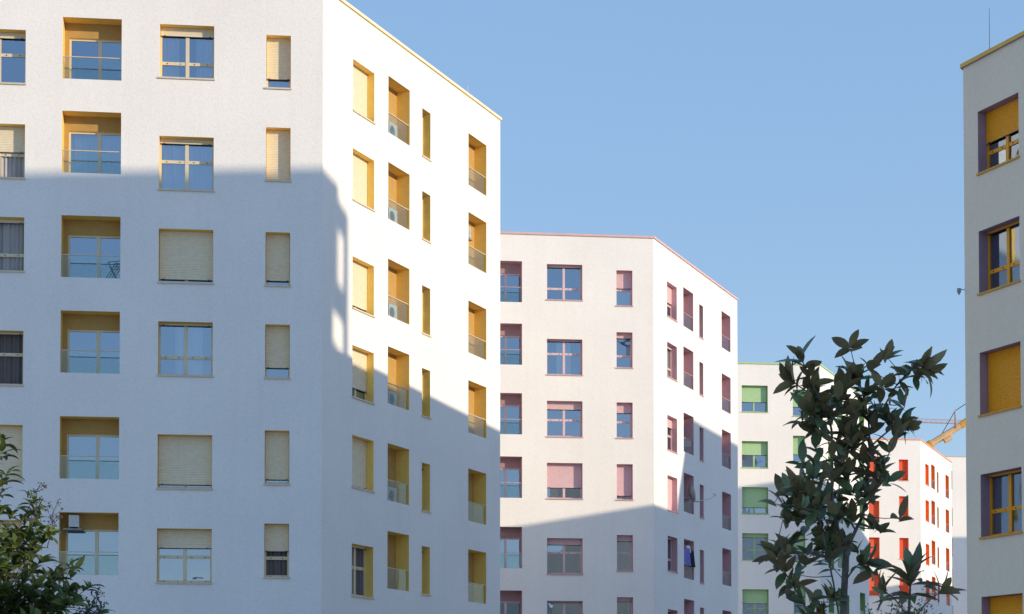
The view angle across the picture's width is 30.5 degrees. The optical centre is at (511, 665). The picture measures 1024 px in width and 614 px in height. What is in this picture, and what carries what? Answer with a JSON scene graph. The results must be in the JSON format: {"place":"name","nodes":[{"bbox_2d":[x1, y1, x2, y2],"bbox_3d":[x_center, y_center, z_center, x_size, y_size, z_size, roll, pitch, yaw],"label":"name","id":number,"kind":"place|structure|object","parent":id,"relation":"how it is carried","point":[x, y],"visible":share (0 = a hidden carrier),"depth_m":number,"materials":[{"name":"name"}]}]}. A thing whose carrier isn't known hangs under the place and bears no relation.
{"place":"outdoors","nodes":[
{"label":"outdoors","id":0,"kind":"place"},
{"bbox_2d":[346,0,1023,455],"label":"sky","id":1,"kind":"structure","parent":0,"point":[806,157],"materials":[{"name":"blue"}]},
{"bbox_2d":[737,362,868,613],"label":"apartment building","id":2,"kind":"structure","parent":0,"point":[768,443],"depth_m":117.17,"materials":[{"name":"white paint"}]},
{"bbox_2d":[741,385,768,412],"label":"window","id":3,"kind":"structure","parent":2,"relation":"in","point":[750,393],"depth_m":117.34,"materials":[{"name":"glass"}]},
{"bbox_2d":[741,441,768,468],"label":"window","id":4,"kind":"structure","parent":2,"relation":"in","point":[753,448],"depth_m":117.23,"materials":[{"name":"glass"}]},
{"bbox_2d":[742,487,768,514],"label":"window","id":5,"kind":"structure","parent":2,"relation":"in","point":[750,495],"depth_m":117.14,"materials":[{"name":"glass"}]},
{"bbox_2d":[742,533,768,560],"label":"window","id":6,"kind":"structure","parent":2,"relation":"in","point":[751,551],"depth_m":117.14,"materials":[{"name":"glass"}]},
{"bbox_2d":[742,589,768,613],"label":"window","id":7,"kind":"structure","parent":2,"relation":"in","point":[754,601],"depth_m":116.97,"materials":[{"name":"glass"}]},
{"bbox_2d":[793,389,804,416],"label":"window","id":8,"kind":"structure","parent":2,"relation":"in","point":[795,404],"depth_m":117.66,"materials":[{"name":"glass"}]},
{"bbox_2d":[793,436,804,462],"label":"window","id":9,"kind":"structure","parent":2,"relation":"in","point":[796,439],"depth_m":117.57,"materials":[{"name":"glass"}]},
{"bbox_2d":[794,534,804,560],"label":"window","id":10,"kind":"structure","parent":2,"relation":"in","point":[802,543],"depth_m":117.40,"materials":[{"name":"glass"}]},
{"bbox_2d":[793,587,805,613],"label":"window","id":11,"kind":"structure","parent":2,"relation":"in","point":[802,590],"depth_m":117.31,"materials":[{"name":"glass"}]},
{"bbox_2d":[829,587,834,613],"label":"window","id":12,"kind":"structure","parent":2,"relation":"in","point":[831,609],"depth_m":120.45,"materials":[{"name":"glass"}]},
{"bbox_2d":[847,595,848,613],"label":"window","id":13,"kind":"structure","parent":2,"relation":"in","point":[848,595],"depth_m":124.39,"materials":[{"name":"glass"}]},
{"bbox_2d":[869,438,951,613],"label":"apartment building","id":14,"kind":"structure","parent":0,"point":[924,482],"depth_m":147.70,"materials":[{"name":"white paint"}]},
{"bbox_2d":[869,456,877,477],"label":"window","id":15,"kind":"structure","parent":14,"relation":"in","point":[872,467],"depth_m":147.58,"materials":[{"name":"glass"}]},
{"bbox_2d":[869,501,878,518],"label":"window","id":16,"kind":"structure","parent":14,"relation":"in","point":[874,510],"depth_m":147.47,"materials":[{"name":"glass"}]},
{"bbox_2d":[869,537,879,558],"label":"window","id":17,"kind":"structure","parent":14,"relation":"in","point":[872,540],"depth_m":147.36,"materials":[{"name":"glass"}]},
{"bbox_2d":[869,574,879,595],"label":"window","id":18,"kind":"structure","parent":14,"relation":"in","point":[871,584],"depth_m":147.25,"materials":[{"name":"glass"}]},
{"bbox_2d":[899,459,908,480],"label":"window","id":19,"kind":"structure","parent":14,"relation":"in","point":[903,464],"depth_m":147.83,"materials":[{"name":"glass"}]},
{"bbox_2d":[899,496,908,516],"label":"window","id":20,"kind":"structure","parent":14,"relation":"in","point":[901,498],"depth_m":147.76,"materials":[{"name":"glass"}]},
{"bbox_2d":[899,538,908,558],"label":"window","id":21,"kind":"structure","parent":14,"relation":"in","point":[903,542],"depth_m":147.65,"materials":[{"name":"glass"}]},
{"bbox_2d":[900,577,908,593],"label":"window","id":22,"kind":"structure","parent":14,"relation":"in","point":[904,587],"depth_m":147.54,"materials":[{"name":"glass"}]},
{"bbox_2d":[925,463,929,486],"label":"window","id":23,"kind":"structure","parent":14,"relation":"in","point":[926,466],"depth_m":151.00,"materials":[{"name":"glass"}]},
{"bbox_2d":[925,500,929,522],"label":"window","id":24,"kind":"structure","parent":14,"relation":"in","point":[927,502],"depth_m":150.93,"materials":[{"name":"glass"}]},
{"bbox_2d":[926,544,929,565],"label":"window","id":25,"kind":"structure","parent":14,"relation":"in","point":[927,546],"depth_m":150.82,"materials":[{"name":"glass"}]},
{"bbox_2d":[926,580,929,601],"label":"window","id":26,"kind":"structure","parent":14,"relation":"in","point":[927,589],"depth_m":150.71,"materials":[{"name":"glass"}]},
{"bbox_2d":[937,472,938,492],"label":"window","id":27,"kind":"structure","parent":14,"relation":"in","point":[937,472],"depth_m":154.92,"materials":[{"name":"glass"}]},
{"bbox_2d":[937,507,938,527],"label":"window","id":28,"kind":"structure","parent":14,"relation":"in","point":[937,507],"depth_m":154.85,"materials":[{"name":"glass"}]},
{"label":"ground","id":29,"kind":"structure","parent":0,"visible":0},
{"bbox_2d":[0,433,113,613],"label":"leafy tree","id":30,"kind":"object","parent":29,"relation":"on","point":[46,600],"visible":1,"depth_m":20.01,"materials":[{"name":"green plant"}]},
{"bbox_2d":[0,0,501,613],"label":"apartment building","id":31,"kind":"structure","parent":29,"relation":"on","point":[198,414],"depth_m":58.28,"materials":[{"name":"white paint"}]},
{"bbox_2d":[0,520,21,572],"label":"window","id":32,"kind":"structure","parent":31,"relation":"in","point":[16,522],"depth_m":57.31,"materials":[{"name":"plastic"}]},
{"bbox_2d":[0,424,22,479],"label":"window","id":33,"kind":"structure","parent":31,"relation":"in","point":[15,432],"depth_m":57.38,"materials":[{"name":"plastic"}]},
{"bbox_2d":[0,330,23,385],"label":"window","id":34,"kind":"structure","parent":31,"relation":"in","point":[11,342],"depth_m":57.57,"materials":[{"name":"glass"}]},
{"bbox_2d":[0,217,24,272],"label":"window","id":35,"kind":"structure","parent":31,"relation":"in","point":[11,228],"depth_m":57.66,"materials":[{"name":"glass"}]},
{"bbox_2d":[0,124,25,178],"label":"window","id":36,"kind":"structure","parent":31,"relation":"in","point":[12,136],"depth_m":57.69,"materials":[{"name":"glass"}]},
{"bbox_2d":[0,29,26,84],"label":"window","id":37,"kind":"structure","parent":31,"relation":"in","point":[4,33],"depth_m":57.76,"materials":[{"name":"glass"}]},
{"bbox_2d":[63,515,84,532],"bbox_3d":[-13.460,-4.352,57.719,0.560,0.450,0.830,0,-2,-7],"label":"air conditioner","id":38,"kind":"object","parent":31,"relation":"attached to","point":[74,522],"visible":1,"depth_m":57.34,"materials":[{"name":"metal"}]},
{"bbox_2d":[106,260,119,277],"bbox_3d":[-12.161,-12.187,57.929,0.710,0.616,0.344,0,-2,-7],"label":"clothes airer","id":39,"kind":"object","parent":31,"relation":"on","point":[112,268],"visible":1,"depth_m":57.76,"materials":[{"name":"metal"}]},
{"bbox_2d":[155,528,212,583],"bbox_3d":[-10.081,-3.343,57.838,1.730,1.700,0.487,0,-2,-7],"label":"window","id":40,"kind":"structure","parent":31,"relation":"in","point":[196,544],"depth_m":57.93,"materials":[{"name":"plastic"}]},
{"bbox_2d":[156,434,212,489],"bbox_3d":[-10.076,-6.243,57.885,1.730,1.700,0.400,0,-2,-7],"label":"window","id":41,"kind":"structure","parent":31,"relation":"in","point":[185,460],"depth_m":57.98,"materials":[{"name":"plastic"}]},
{"bbox_2d":[157,228,213,284],"bbox_3d":[-10.076,-12.610,58.082,1.730,1.700,0.400,0,-2,-7],"label":"window","id":42,"kind":"structure","parent":31,"relation":"in","point":[184,254],"depth_m":58.17,"materials":[{"name":"plastic"}]},
{"bbox_2d":[157,321,213,376],"bbox_3d":[-10.081,-9.730,58.035,1.730,1.700,0.486,0,-2,-7],"label":"window","id":43,"kind":"structure","parent":31,"relation":"in","point":[188,357],"depth_m":58.20,"materials":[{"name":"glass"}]},
{"bbox_2d":[158,24,214,79],"bbox_3d":[-10.080,-18.976,58.320,1.730,1.700,0.483,0,-2,-7],"label":"window","id":44,"kind":"structure","parent":31,"relation":"in","point":[170,34],"depth_m":58.44,"materials":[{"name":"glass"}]},
{"bbox_2d":[158,136,214,191],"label":"window","id":45,"kind":"structure","parent":31,"relation":"in","point":[185,163],"depth_m":58.37,"materials":[{"name":"glass"}]},
{"bbox_2d":[263,430,289,484],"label":"window","id":46,"kind":"structure","parent":31,"relation":"in","point":[276,441],"depth_m":58.32,"materials":[{"name":"plastic"}]},
{"bbox_2d":[263,523,289,578],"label":"window","id":47,"kind":"structure","parent":31,"relation":"in","point":[276,536],"depth_m":58.26,"materials":[{"name":"plastic"}]},
{"bbox_2d":[264,232,290,286],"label":"window","id":48,"kind":"structure","parent":31,"relation":"in","point":[277,265],"depth_m":58.52,"materials":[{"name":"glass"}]},
{"bbox_2d":[264,324,290,378],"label":"window","id":49,"kind":"structure","parent":31,"relation":"in","point":[277,336],"depth_m":58.43,"materials":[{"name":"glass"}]},
{"bbox_2d":[265,127,290,181],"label":"window","id":50,"kind":"structure","parent":31,"relation":"in","point":[277,139],"depth_m":58.62,"materials":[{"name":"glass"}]},
{"bbox_2d":[265,35,291,89],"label":"window","id":51,"kind":"structure","parent":31,"relation":"in","point":[278,47],"depth_m":58.70,"materials":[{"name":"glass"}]},
{"bbox_2d":[351,435,374,492],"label":"window","id":52,"kind":"structure","parent":31,"relation":"in","point":[362,448],"depth_m":61.28,"materials":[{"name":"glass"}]},
{"bbox_2d":[351,543,374,598],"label":"window","id":53,"kind":"structure","parent":31,"relation":"in","point":[362,556],"depth_m":61.34,"materials":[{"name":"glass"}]},
{"bbox_2d":[352,345,374,404],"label":"window","id":54,"kind":"structure","parent":31,"relation":"in","point":[362,360],"depth_m":61.37,"materials":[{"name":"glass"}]},
{"bbox_2d":[352,59,375,124],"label":"window","id":55,"kind":"structure","parent":31,"relation":"in","point":[363,78],"depth_m":61.61,"materials":[{"name":"plastic"}]},
{"bbox_2d":[352,148,375,211],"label":"window","id":56,"kind":"structure","parent":31,"relation":"in","point":[363,166],"depth_m":61.53,"materials":[{"name":"plastic"}]},
{"bbox_2d":[352,256,375,317],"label":"window","id":57,"kind":"structure","parent":31,"relation":"in","point":[363,272],"depth_m":61.44,"materials":[{"name":"plastic"}]},
{"bbox_2d":[388,487,396,501],"bbox_3d":[-4.138,-5.682,63.074,0.280,0.560,0.620,-1,-2,23],"label":"air conditioner","id":58,"kind":"object","parent":31,"relation":"attached to","point":[392,494],"visible":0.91,"depth_m":63.02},
{"bbox_2d":[388,390,396,405],"bbox_3d":[-4.138,-8.921,63.175,0.280,0.560,0.620,-1,-2,23],"label":"air conditioner","id":59,"kind":"object","parent":31,"relation":"attached to","point":[392,398],"visible":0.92,"depth_m":63.10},
{"bbox_2d":[388,303,396,318],"bbox_3d":[-4.138,-11.859,63.265,0.280,0.560,0.620,-1,-2,23],"label":"air conditioner","id":60,"kind":"object","parent":31,"relation":"attached to","point":[392,310],"visible":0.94,"depth_m":63.18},
{"bbox_2d":[388,207,396,222],"bbox_3d":[-4.138,-15.108,63.366,0.280,0.560,0.620,-1,-2,23],"label":"air conditioner","id":61,"kind":"object","parent":31,"relation":"attached to","point":[392,214],"visible":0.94,"depth_m":63.27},
{"bbox_2d":[388,121,396,136],"bbox_3d":[-4.138,-18.016,63.456,0.280,0.560,0.620,-1,-2,23],"label":"air conditioner","id":62,"kind":"object","parent":31,"relation":"attached to","point":[392,128],"visible":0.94,"depth_m":63.35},
{"bbox_2d":[421,546,430,595],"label":"window","id":63,"kind":"structure","parent":31,"relation":"in","point":[425,550],"depth_m":65.36,"materials":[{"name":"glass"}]},
{"bbox_2d":[421,368,431,419],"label":"window","id":64,"kind":"structure","parent":31,"relation":"in","point":[425,373],"depth_m":65.55,"materials":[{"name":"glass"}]},
{"bbox_2d":[421,462,431,512],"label":"window","id":65,"kind":"structure","parent":31,"relation":"in","point":[425,467],"depth_m":65.45,"materials":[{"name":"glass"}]},
{"bbox_2d":[422,108,431,161],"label":"window","id":66,"kind":"structure","parent":31,"relation":"in","point":[426,116],"depth_m":65.84,"materials":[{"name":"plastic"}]},
{"bbox_2d":[422,191,431,243],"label":"window","id":67,"kind":"structure","parent":31,"relation":"in","point":[425,197],"depth_m":65.74,"materials":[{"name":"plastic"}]},
{"bbox_2d":[422,285,431,337],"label":"window","id":68,"kind":"structure","parent":31,"relation":"in","point":[425,291],"depth_m":65.65,"materials":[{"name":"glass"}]},
{"bbox_2d":[468,227,472,240],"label":"air conditioner","id":69,"kind":"object","parent":31,"relation":"attached to","point":[469,233],"visible":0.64,"depth_m":69.13,"materials":[{"name":"metal"}]},
{"bbox_2d":[500,231,737,613],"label":"apartment building","id":70,"kind":"structure","parent":29,"relation":"on","point":[617,437],"depth_m":87.32,"materials":[{"name":"white paint"}]},
{"bbox_2d":[546,264,582,300],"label":"window","id":71,"kind":"structure","parent":70,"relation":"in","point":[563,266],"depth_m":87.39,"materials":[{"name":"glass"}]},
{"bbox_2d":[546,339,582,375],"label":"window","id":72,"kind":"structure","parent":70,"relation":"in","point":[563,353],"depth_m":87.34,"materials":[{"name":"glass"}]},
{"bbox_2d":[546,401,582,437],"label":"window","id":73,"kind":"structure","parent":70,"relation":"in","point":[556,420],"depth_m":87.22,"materials":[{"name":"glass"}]},
{"bbox_2d":[546,463,582,499],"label":"window","id":74,"kind":"structure","parent":70,"relation":"in","point":[559,475],"depth_m":87.07,"materials":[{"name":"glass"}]},
{"bbox_2d":[546,538,583,574],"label":"window","id":75,"kind":"structure","parent":70,"relation":"in","point":[550,541],"depth_m":86.97,"materials":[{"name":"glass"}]},
{"bbox_2d":[547,601,582,613],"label":"window","id":76,"kind":"structure","parent":70,"relation":"in","point":[581,602],"depth_m":86.90,"materials":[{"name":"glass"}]},
{"bbox_2d":[616,270,632,306],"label":"window","id":77,"kind":"structure","parent":70,"relation":"in","point":[623,277],"depth_m":87.71,"materials":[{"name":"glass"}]},
{"bbox_2d":[616,332,632,368],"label":"window","id":78,"kind":"structure","parent":70,"relation":"in","point":[620,335],"depth_m":87.61,"materials":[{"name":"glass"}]},
{"bbox_2d":[616,402,633,438],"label":"window","id":79,"kind":"structure","parent":70,"relation":"in","point":[624,409],"depth_m":87.56,"materials":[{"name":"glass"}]},
{"bbox_2d":[616,464,633,500],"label":"window","id":80,"kind":"structure","parent":70,"relation":"in","point":[624,471],"depth_m":87.39,"materials":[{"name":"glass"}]},
{"bbox_2d":[616,535,633,571],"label":"window","id":81,"kind":"structure","parent":70,"relation":"in","point":[624,542],"depth_m":87.39,"materials":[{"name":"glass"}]},
{"bbox_2d":[617,597,632,613],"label":"window","id":82,"kind":"structure","parent":70,"relation":"in","point":[619,599],"depth_m":87.22,"materials":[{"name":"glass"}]},
{"bbox_2d":[667,281,677,322],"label":"window","id":83,"kind":"structure","parent":70,"relation":"in","point":[671,289],"depth_m":90.81,"materials":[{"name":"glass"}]},
{"bbox_2d":[667,342,677,381],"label":"window","id":84,"kind":"structure","parent":70,"relation":"in","point":[671,349],"depth_m":90.74,"materials":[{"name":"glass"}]},
{"bbox_2d":[667,415,677,454],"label":"window","id":85,"kind":"structure","parent":70,"relation":"in","point":[671,422],"depth_m":90.63,"materials":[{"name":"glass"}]},
{"bbox_2d":[667,475,677,513],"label":"window","id":86,"kind":"structure","parent":70,"relation":"in","point":[672,482],"depth_m":90.52,"materials":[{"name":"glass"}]},
{"bbox_2d":[668,609,677,613],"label":"window","id":87,"kind":"structure","parent":70,"relation":"in","point":[670,611],"depth_m":90.28,"materials":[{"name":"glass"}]},
{"bbox_2d":[668,536,678,573],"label":"window","id":88,"kind":"structure","parent":70,"relation":"in","point":[672,542],"depth_m":90.48,"materials":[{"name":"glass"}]},
{"bbox_2d":[684,551,694,566],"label":"jacket","id":89,"kind":"object","parent":70,"relation":"hanging from","point":[692,559],"visible":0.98,"depth_m":92.63,"materials":[{"name":"black fabric"}]},
{"bbox_2d":[684,483,715,502],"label":"satellite dish","id":90,"kind":"object","parent":70,"relation":"attached to","point":[691,492],"visible":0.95,"depth_m":92.11,"materials":[{"name":"metal"}]},
{"bbox_2d":[699,304,703,339],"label":"window","id":91,"kind":"structure","parent":70,"relation":"in","point":[700,307],"depth_m":94.80,"materials":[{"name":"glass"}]},
{"bbox_2d":[699,362,703,396],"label":"window","id":92,"kind":"structure","parent":70,"relation":"in","point":[700,364],"depth_m":94.70,"materials":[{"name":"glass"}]},
{"bbox_2d":[699,427,704,461],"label":"window","id":93,"kind":"structure","parent":70,"relation":"in","point":[701,429],"depth_m":94.59,"materials":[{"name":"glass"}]},
{"bbox_2d":[700,484,704,518],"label":"window","id":94,"kind":"structure","parent":70,"relation":"in","point":[701,486],"depth_m":94.49,"materials":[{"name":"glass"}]},
{"bbox_2d":[700,550,704,583],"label":"window","id":95,"kind":"structure","parent":70,"relation":"in","point":[701,551],"depth_m":94.40,"materials":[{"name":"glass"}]},
{"bbox_2d":[752,329,947,613],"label":"magnolia tree","id":96,"kind":"object","parent":29,"relation":"on","point":[808,501],"visible":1,"depth_m":14.51,"materials":[{"name":"green plant"}]},
{"bbox_2d":[865,585,941,613],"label":"leaved tree","id":97,"kind":"object","parent":29,"relation":"on","point":[915,609],"visible":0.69,"depth_m":26.48,"materials":[{"name":"green plant"}]},
{"bbox_2d":[871,542,964,613],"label":"magnolia tree","id":98,"kind":"object","parent":29,"relation":"on","point":[913,562],"visible":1,"depth_m":14.18,"materials":[{"name":"green plant"}]},
{"bbox_2d":[893,418,960,423],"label":"tower crane","id":99,"kind":"object","parent":29,"relation":"on","point":[937,422],"visible":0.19,"depth_m":231.02,"materials":[{"name":"metal"}]},
{"bbox_2d":[926,404,965,446],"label":"luffing crane","id":100,"kind":"object","parent":29,"relation":"on","point":[945,437],"visible":0.18,"depth_m":190.56,"materials":[{"name":"metal"}]},
{"bbox_2d":[945,456,966,613],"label":"apartment building","id":101,"kind":"structure","parent":29,"relation":"on","point":[959,536],"depth_m":177.15,"materials":[{"name":"white paint"}]},
{"bbox_2d":[960,31,1023,613],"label":"apartment building","id":102,"kind":"structure","parent":29,"relation":"on","point":[993,100],"depth_m":47.86,"materials":[{"name":"grey paint"}]},
{"bbox_2d":[989,14,989,48],"bbox_3d":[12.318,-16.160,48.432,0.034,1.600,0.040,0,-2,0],"label":"lightning rod","id":103,"kind":"object","parent":102,"relation":"on","point":[989,31],"visible":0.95,"depth_m":48.43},
{"bbox_2d":[976,93,1019,175],"bbox_3d":[12.514,-13.461,47.712,0.487,1.660,1.710,1,-2,-23],"label":"window","id":104,"kind":"structure","parent":102,"relation":"in","point":[998,123],"depth_m":48.03,"materials":[{"name":"plastic"}]},
{"bbox_2d":[977,216,1020,295],"bbox_3d":[12.514,-10.353,47.616,0.486,1.660,1.710,1,-2,-23],"label":"window","id":105,"kind":"structure","parent":102,"relation":"in","point":[999,244],"depth_m":47.98,"materials":[{"name":"glass"}]},
{"bbox_2d":[978,341,1021,416],"bbox_3d":[12.474,-7.215,47.502,0.400,1.660,1.710,1,-2,-23],"label":"window","id":106,"kind":"structure","parent":102,"relation":"in","point":[1000,367],"depth_m":47.79,"materials":[{"name":"plastic"}]},
{"bbox_2d":[979,467,1022,538],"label":"window","id":107,"kind":"structure","parent":102,"relation":"in","point":[1001,491],"depth_m":47.79,"materials":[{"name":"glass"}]},
{"bbox_2d":[981,593,1022,613],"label":"window","id":108,"kind":"structure","parent":102,"relation":"in","point":[1009,603],"depth_m":47.60,"materials":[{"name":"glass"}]},
{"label":"drying rail","id":109,"kind":"object","parent":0,"visible":0},
{"bbox_2d":[684,548,690,564],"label":"towel","id":110,"kind":"object","parent":109,"relation":"hanging from","point":[687,560],"visible":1,"depth_m":91.91,"materials":[{"name":"fabric"}]}
]}

